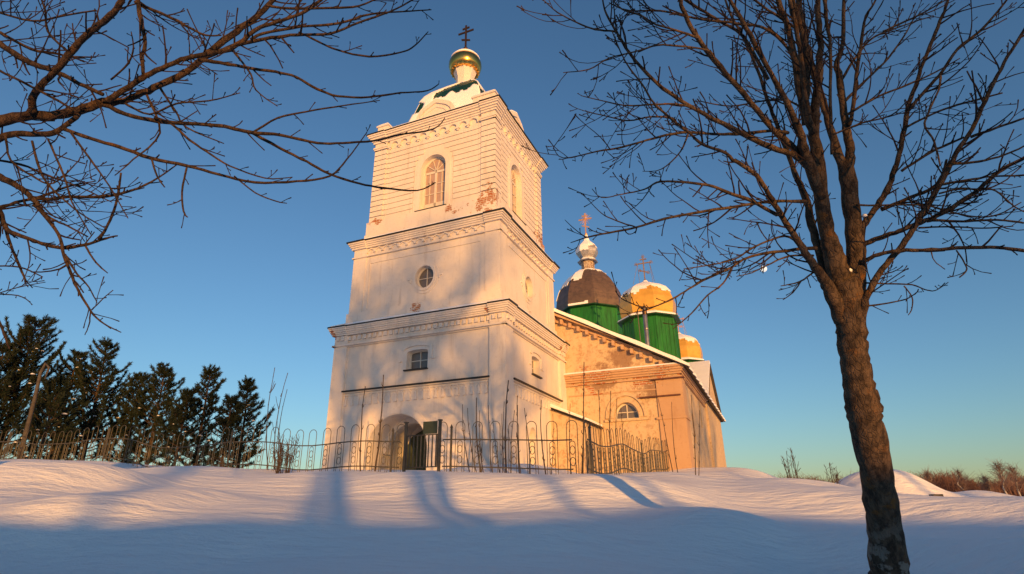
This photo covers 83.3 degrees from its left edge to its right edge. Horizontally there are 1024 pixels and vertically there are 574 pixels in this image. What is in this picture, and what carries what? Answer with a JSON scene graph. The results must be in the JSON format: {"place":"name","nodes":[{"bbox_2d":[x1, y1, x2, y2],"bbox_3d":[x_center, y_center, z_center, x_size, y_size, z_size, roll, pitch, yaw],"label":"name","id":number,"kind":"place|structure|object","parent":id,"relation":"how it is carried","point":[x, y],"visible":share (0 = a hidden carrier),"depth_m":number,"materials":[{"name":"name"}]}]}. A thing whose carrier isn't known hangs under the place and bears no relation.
{"place":"outdoors","nodes":[
{"label":"outdoors","id":0,"kind":"place"},
{"bbox_2d":[0,459,1023,573],"bbox_3d":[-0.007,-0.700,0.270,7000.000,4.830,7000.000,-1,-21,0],"label":"ground","id":1,"kind":"structure","parent":0,"point":[77,517],"depth_m":7.85,"materials":[{"name":"white snow"}]},
{"bbox_2d":[0,341,35,456],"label":"pine tree","id":2,"kind":"object","parent":1,"relation":"on","point":[8,377],"visible":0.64,"depth_m":26.25,"materials":[{"name":"green plant"}]},
{"bbox_2d":[17,362,49,458],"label":"bent tree","id":3,"kind":"object","parent":1,"relation":"on","point":[30,413],"visible":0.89,"depth_m":22.83,"materials":[{"name":"plant"}]},
{"bbox_2d":[0,312,76,459],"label":"pine tree","id":4,"kind":"object","parent":1,"relation":"on","point":[31,352],"visible":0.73,"depth_m":27.40,"materials":[{"name":"green plant"}]},
{"bbox_2d":[3,374,90,459],"bbox_3d":[-19.293,5.736,23.960,2.558,4.449,2.702,10,-23,-25],"label":"pine tree","id":5,"kind":"object","parent":1,"relation":"on","point":[54,383],"visible":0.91,"depth_m":24.13,"materials":[{"name":"green plant"}]},
{"bbox_2d":[16,349,104,459],"bbox_3d":[-22.331,6.435,28.845,3.344,6.838,3.530,-15,-25,33],"label":"pine tree","id":6,"kind":"object","parent":1,"relation":"on","point":[71,370],"visible":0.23,"depth_m":29.01,"materials":[{"name":"green plant"}]},
{"bbox_2d":[41,336,143,460],"bbox_3d":[-20.945,6.071,28.772,3.978,7.375,4.056,-14,-25,31],"label":"pine tree","id":7,"kind":"object","parent":1,"relation":"on","point":[93,416],"visible":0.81,"depth_m":28.80,"materials":[{"name":"green plant"}]},
{"bbox_2d":[93,372,162,463],"bbox_3d":[-19.638,7.168,29.455,3.155,5.817,3.297,5,-22,-14],"label":"pine tree","id":8,"kind":"object","parent":1,"relation":"on","point":[126,408],"visible":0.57,"depth_m":29.38,"materials":[{"name":"green plant"}]},
{"bbox_2d":[108,362,188,464],"bbox_3d":[-18.601,6.936,29.529,3.492,6.276,3.479,5,-22,-14],"label":"pine tree","id":9,"kind":"object","parent":1,"relation":"on","point":[163,371],"visible":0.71,"depth_m":29.52,"materials":[{"name":"green plant"}]},
{"bbox_2d":[139,386,214,465],"bbox_3d":[-15.718,6.995,27.245,2.854,4.618,2.801,-1,-21,0],"label":"pine tree","id":10,"kind":"object","parent":1,"relation":"on","point":[184,414],"visible":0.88,"depth_m":27.28,"materials":[{"name":"green plant"}]},
{"bbox_2d":[166,363,228,465],"bbox_3d":[-15.901,6.941,29.415,3.045,6.147,2.915,-1,-21,0],"label":"pine tree","id":11,"kind":"object","parent":1,"relation":"on","point":[211,374],"visible":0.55,"depth_m":29.62,"materials":[{"name":"green plant"}]},
{"bbox_2d":[0,424,404,471],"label":"iron fence","id":12,"kind":"object","parent":1,"relation":"on","point":[224,464],"visible":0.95,"depth_m":16.96,"materials":[{"name":"metal"}]},
{"bbox_2d":[0,0,444,348],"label":"bare tree","id":13,"kind":"object","parent":1,"relation":"on","point":[110,102],"visible":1,"depth_m":5.17,"materials":[{"name":"brown plant"}]},
{"bbox_2d":[200,393,257,467],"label":"pine tree","id":14,"kind":"object","parent":1,"relation":"on","point":[233,418],"visible":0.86,"depth_m":26.42,"materials":[{"name":"green plant"}]},
{"bbox_2d":[212,375,274,467],"bbox_3d":[-13.250,7.018,28.473,2.784,5.309,2.664,-1,-21,0],"label":"pine tree","id":15,"kind":"object","parent":1,"relation":"on","point":[247,387],"visible":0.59,"depth_m":28.62,"materials":[{"name":"green plant"}]},
{"bbox_2d":[266,367,275,469],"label":"sapling","id":16,"kind":"object","parent":1,"relation":"on","point":[270,391],"visible":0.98,"depth_m":16.17,"materials":[{"name":"brown plant"}]},
{"bbox_2d":[272,373,287,469],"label":"sapling","id":17,"kind":"object","parent":1,"relation":"on","point":[277,416],"visible":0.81,"depth_m":16.49,"materials":[{"name":"brown plant"}]},
{"bbox_2d":[278,391,286,455],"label":"sapling","id":18,"kind":"object","parent":1,"relation":"on","point":[279,424],"visible":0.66,"depth_m":16.45,"materials":[{"name":"brown plant"}]},
{"bbox_2d":[272,435,299,473],"bbox_3d":[-5.911,4.348,14.974,0.721,1.106,0.646,12,-25,-30],"label":"bare bush","id":19,"kind":"object","parent":1,"relation":"on","point":[284,455],"visible":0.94,"depth_m":14.89,"materials":[{"name":"brown plant"}]},
{"bbox_2d":[359,386,365,470],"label":"sapling","id":20,"kind":"object","parent":1,"relation":"on","point":[361,434],"visible":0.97,"depth_m":14.59,"materials":[{"name":"brown plant"}]},
{"bbox_2d":[374,375,383,470],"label":"sapling","id":21,"kind":"object","parent":1,"relation":"on","point":[379,432],"visible":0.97,"depth_m":14.95,"materials":[{"name":"brown plant"}]},
{"bbox_2d":[402,419,442,471],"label":"wicket gate","id":22,"kind":"structure","parent":1,"relation":"on","point":[429,428],"depth_m":14.12,"materials":[{"name":"metal"}]},
{"bbox_2d":[322,25,569,469],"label":"bell tower","id":23,"kind":"structure","parent":1,"relation":"on","point":[456,267],"depth_m":21.77,"materials":[{"name":"white paint"}]},
{"bbox_2d":[402,430,426,469],"bbox_3d":[-3.069,6.531,21.458,2.350,2.700,0.080,-9,-23,22],"label":"door","id":24,"kind":"structure","parent":23,"relation":"in","point":[421,432],"depth_m":21.74,"materials":[{"name":"brown wood"}]},
{"bbox_2d":[410,350,427,368],"bbox_3d":[-3.281,2.646,20.716,0.880,0.700,0.070,-9,-23,22],"label":"window","id":25,"kind":"structure","parent":23,"relation":"in","point":[419,359],"depth_m":20.76,"materials":[{"name":"glass"}]},
{"bbox_2d":[418,267,432,287],"bbox_3d":[-3.235,-0.323,21.995,0.800,0.900,0.070,-9,-23,22],"label":"window","id":26,"kind":"structure","parent":23,"relation":"in","point":[425,277],"depth_m":22.04,"materials":[{"name":"glass"}]},
{"bbox_2d":[422,157,445,208],"bbox_3d":[-3.158,-4.271,23.891,1.160,2.550,0.070,-9,-23,22],"label":"window","id":27,"kind":"structure","parent":23,"relation":"in","point":[433,195],"depth_m":23.93,"materials":[{"name":"paint"}]},
{"bbox_2d":[511,168,516,213],"bbox_3d":[-0.038,-4.019,24.604,0.070,2.530,1.120,-9,-23,22],"label":"window","id":28,"kind":"structure","parent":23,"relation":"in","point":[513,178],"depth_m":24.96,"materials":[{"name":"paint"}]},
{"bbox_2d":[462,404,469,471],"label":"sapling","id":29,"kind":"object","parent":1,"relation":"on","point":[463,435],"visible":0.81,"depth_m":14.76,"materials":[{"name":"brown plant"}]},
{"bbox_2d":[467,408,476,471],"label":"sapling","id":30,"kind":"object","parent":1,"relation":"on","point":[470,440],"visible":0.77,"depth_m":14.73,"materials":[{"name":"brown plant"}]},
{"bbox_2d":[475,398,482,471],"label":"sapling","id":31,"kind":"object","parent":1,"relation":"on","point":[476,435],"visible":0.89,"depth_m":14.81,"materials":[{"name":"brown plant"}]},
{"bbox_2d":[479,410,483,471],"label":"sapling","id":32,"kind":"object","parent":1,"relation":"on","point":[479,438],"visible":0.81,"depth_m":14.77,"materials":[{"name":"brown plant"}]},
{"bbox_2d":[488,405,491,471],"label":"sapling","id":33,"kind":"object","parent":1,"relation":"on","point":[489,432],"visible":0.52,"depth_m":15.20,"materials":[{"name":"brown plant"}]},
{"bbox_2d":[493,424,499,472],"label":"sapling","id":34,"kind":"object","parent":1,"relation":"on","point":[496,450],"visible":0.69,"depth_m":15.40,"materials":[{"name":"brown plant"}]},
{"bbox_2d":[502,411,504,472],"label":"sapling","id":35,"kind":"object","parent":1,"relation":"on","point":[502,447],"visible":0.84,"depth_m":15.11,"materials":[{"name":"brown plant"}]},
{"bbox_2d":[504,380,508,472],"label":"sapling","id":36,"kind":"object","parent":1,"relation":"on","point":[505,427],"visible":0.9,"depth_m":14.79,"materials":[{"name":"brown plant"}]},
{"bbox_2d":[437,420,578,474],"bbox_3d":[-0.172,3.832,13.206,3.557,1.668,0.080,-9,-23,22],"label":"iron fence","id":37,"kind":"object","parent":1,"relation":"on","point":[450,466],"visible":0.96,"depth_m":13.19,"materials":[{"name":"metal"}]},
{"bbox_2d":[507,410,514,472],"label":"sapling","id":38,"kind":"object","parent":1,"relation":"on","point":[510,443],"visible":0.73,"depth_m":15.06,"materials":[{"name":"brown plant"}]},
{"bbox_2d":[516,395,519,472],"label":"sapling","id":39,"kind":"object","parent":1,"relation":"on","point":[517,444],"visible":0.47,"depth_m":14.85,"materials":[{"name":"brown plant"}]},
{"bbox_2d":[517,405,520,472],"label":"sapling","id":40,"kind":"object","parent":1,"relation":"on","point":[517,435],"visible":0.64,"depth_m":14.79,"materials":[{"name":"brown plant"}]},
{"bbox_2d":[524,408,530,473],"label":"sapling","id":41,"kind":"object","parent":1,"relation":"on","point":[528,442],"visible":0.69,"depth_m":15.08,"materials":[{"name":"brown plant"}]},
{"bbox_2d":[540,400,545,473],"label":"sapling","id":42,"kind":"object","parent":1,"relation":"on","point":[542,441],"visible":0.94,"depth_m":15.06,"materials":[{"name":"brown plant"}]},
{"bbox_2d":[568,411,571,473],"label":"sapling","id":43,"kind":"object","parent":1,"relation":"on","point":[569,435],"visible":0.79,"depth_m":14.93,"materials":[{"name":"brown plant"}]},
{"bbox_2d":[581,371,584,473],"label":"sapling","id":44,"kind":"object","parent":1,"relation":"on","point":[583,429],"visible":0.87,"depth_m":15.05,"materials":[{"name":"brown plant"}]},
{"bbox_2d":[582,411,588,470],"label":"sapling","id":45,"kind":"object","parent":1,"relation":"on","point":[586,439],"visible":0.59,"depth_m":14.75,"materials":[{"name":"brown plant"}]},
{"bbox_2d":[598,390,601,470],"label":"sapling","id":46,"kind":"object","parent":1,"relation":"on","point":[600,429],"visible":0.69,"depth_m":15.77,"materials":[{"name":"brown plant"}]},
{"bbox_2d":[608,391,610,466],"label":"sapling","id":47,"kind":"object","parent":1,"relation":"on","point":[609,420],"visible":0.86,"depth_m":16.26,"materials":[{"name":"brown plant"}]},
{"bbox_2d":[615,399,618,472],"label":"sapling","id":48,"kind":"object","parent":1,"relation":"on","point":[616,436],"visible":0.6,"depth_m":15.74,"materials":[{"name":"brown plant"}]},
{"bbox_2d":[584,419,669,474],"bbox_3d":[4.358,5.537,18.336,0.080,2.451,13.818,-9,-23,22],"label":"iron fence","id":49,"kind":"object","parent":1,"relation":"on","point":[663,455],"visible":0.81,"depth_m":15.31,"materials":[{"name":"metal"}]},
{"bbox_2d":[550,213,726,473],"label":"church","id":50,"kind":"structure","parent":1,"relation":"on","point":[639,363],"depth_m":24.18,"materials":[{"name":"paint"}]},
{"bbox_2d":[615,403,638,418],"bbox_3d":[4.671,5.039,23.292,1.000,0.650,0.090,-9,-23,22],"label":"window","id":51,"kind":"structure","parent":50,"relation":"in","point":[628,410],"depth_m":23.29,"materials":[{"name":"glass"}]},
{"bbox_2d":[657,396,672,471],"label":"sapling","id":52,"kind":"object","parent":1,"relation":"on","point":[666,438],"visible":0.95,"depth_m":16.30,"materials":[{"name":"brown plant"}]},
{"bbox_2d":[671,402,677,471],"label":"sapling","id":53,"kind":"object","parent":1,"relation":"on","point":[673,443],"visible":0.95,"depth_m":16.53,"materials":[{"name":"brown plant"}]},
{"bbox_2d":[691,395,695,474],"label":"sapling","id":54,"kind":"object","parent":1,"relation":"on","point":[694,435],"visible":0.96,"depth_m":16.86,"materials":[{"name":"brown plant"}]},
{"bbox_2d":[697,410,699,475],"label":"sapling","id":55,"kind":"object","parent":1,"relation":"on","point":[699,433],"visible":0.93,"depth_m":17.12,"materials":[{"name":"brown plant"}]},
{"bbox_2d":[516,0,1023,573],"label":"bare tree","id":56,"kind":"object","parent":1,"relation":"on","point":[840,274],"visible":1,"depth_m":5.72,"materials":[{"name":"brown plant"}]},
{"bbox_2d":[781,449,800,478],"bbox_3d":[7.827,5.007,16.134,0.429,1.003,0.757,-14,-25,31],"label":"bare bush","id":57,"kind":"object","parent":1,"relation":"on","point":[785,465],"visible":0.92,"depth_m":16.18,"materials":[{"name":"brown plant"}]},
{"bbox_2d":[824,463,841,483],"bbox_3d":[9.553,5.655,17.049,0.419,0.939,0.832,-13,-24,29],"label":"bare bush","id":58,"kind":"object","parent":1,"relation":"on","point":[836,474],"visible":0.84,"depth_m":17.07,"materials":[{"name":"brown plant"}]},
{"bbox_2d":[774,468,1023,495],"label":"distant thicket","id":59,"kind":"object","parent":1,"relation":"on","point":[946,484],"visible":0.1,"depth_m":102.91,"materials":[{"name":"brown plant"}]},
{"bbox_2d":[919,465,940,486],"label":"bush","id":60,"kind":"object","parent":1,"relation":"on","point":[927,476],"visible":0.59,"depth_m":95.67,"materials":[{"name":"brown plant"}]},
{"bbox_2d":[951,466,969,490],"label":"bush","id":61,"kind":"object","parent":1,"relation":"on","point":[960,477],"visible":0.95,"depth_m":94.39,"materials":[{"name":"brown plant"}]},
{"bbox_2d":[975,469,1003,491],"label":"bush","id":62,"kind":"object","parent":1,"relation":"on","point":[988,485],"visible":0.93,"depth_m":92.50,"materials":[{"name":"brown plant"}]},
{"bbox_2d":[988,459,1015,493],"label":"birch tree","id":63,"kind":"object","parent":1,"relation":"on","point":[998,469],"visible":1,"depth_m":89.98,"materials":[{"name":"brown plant"}]},
{"bbox_2d":[1004,463,1023,495],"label":"birch tree","id":64,"kind":"object","parent":1,"relation":"on","point":[1016,485],"visible":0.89,"depth_m":93.41,"materials":[{"name":"brown plant"}]},
{"bbox_2d":[0,0,1023,485],"label":"sky","id":65,"kind":"structure","parent":0,"point":[250,284],"materials":[{"name":"blue"}]}
]}

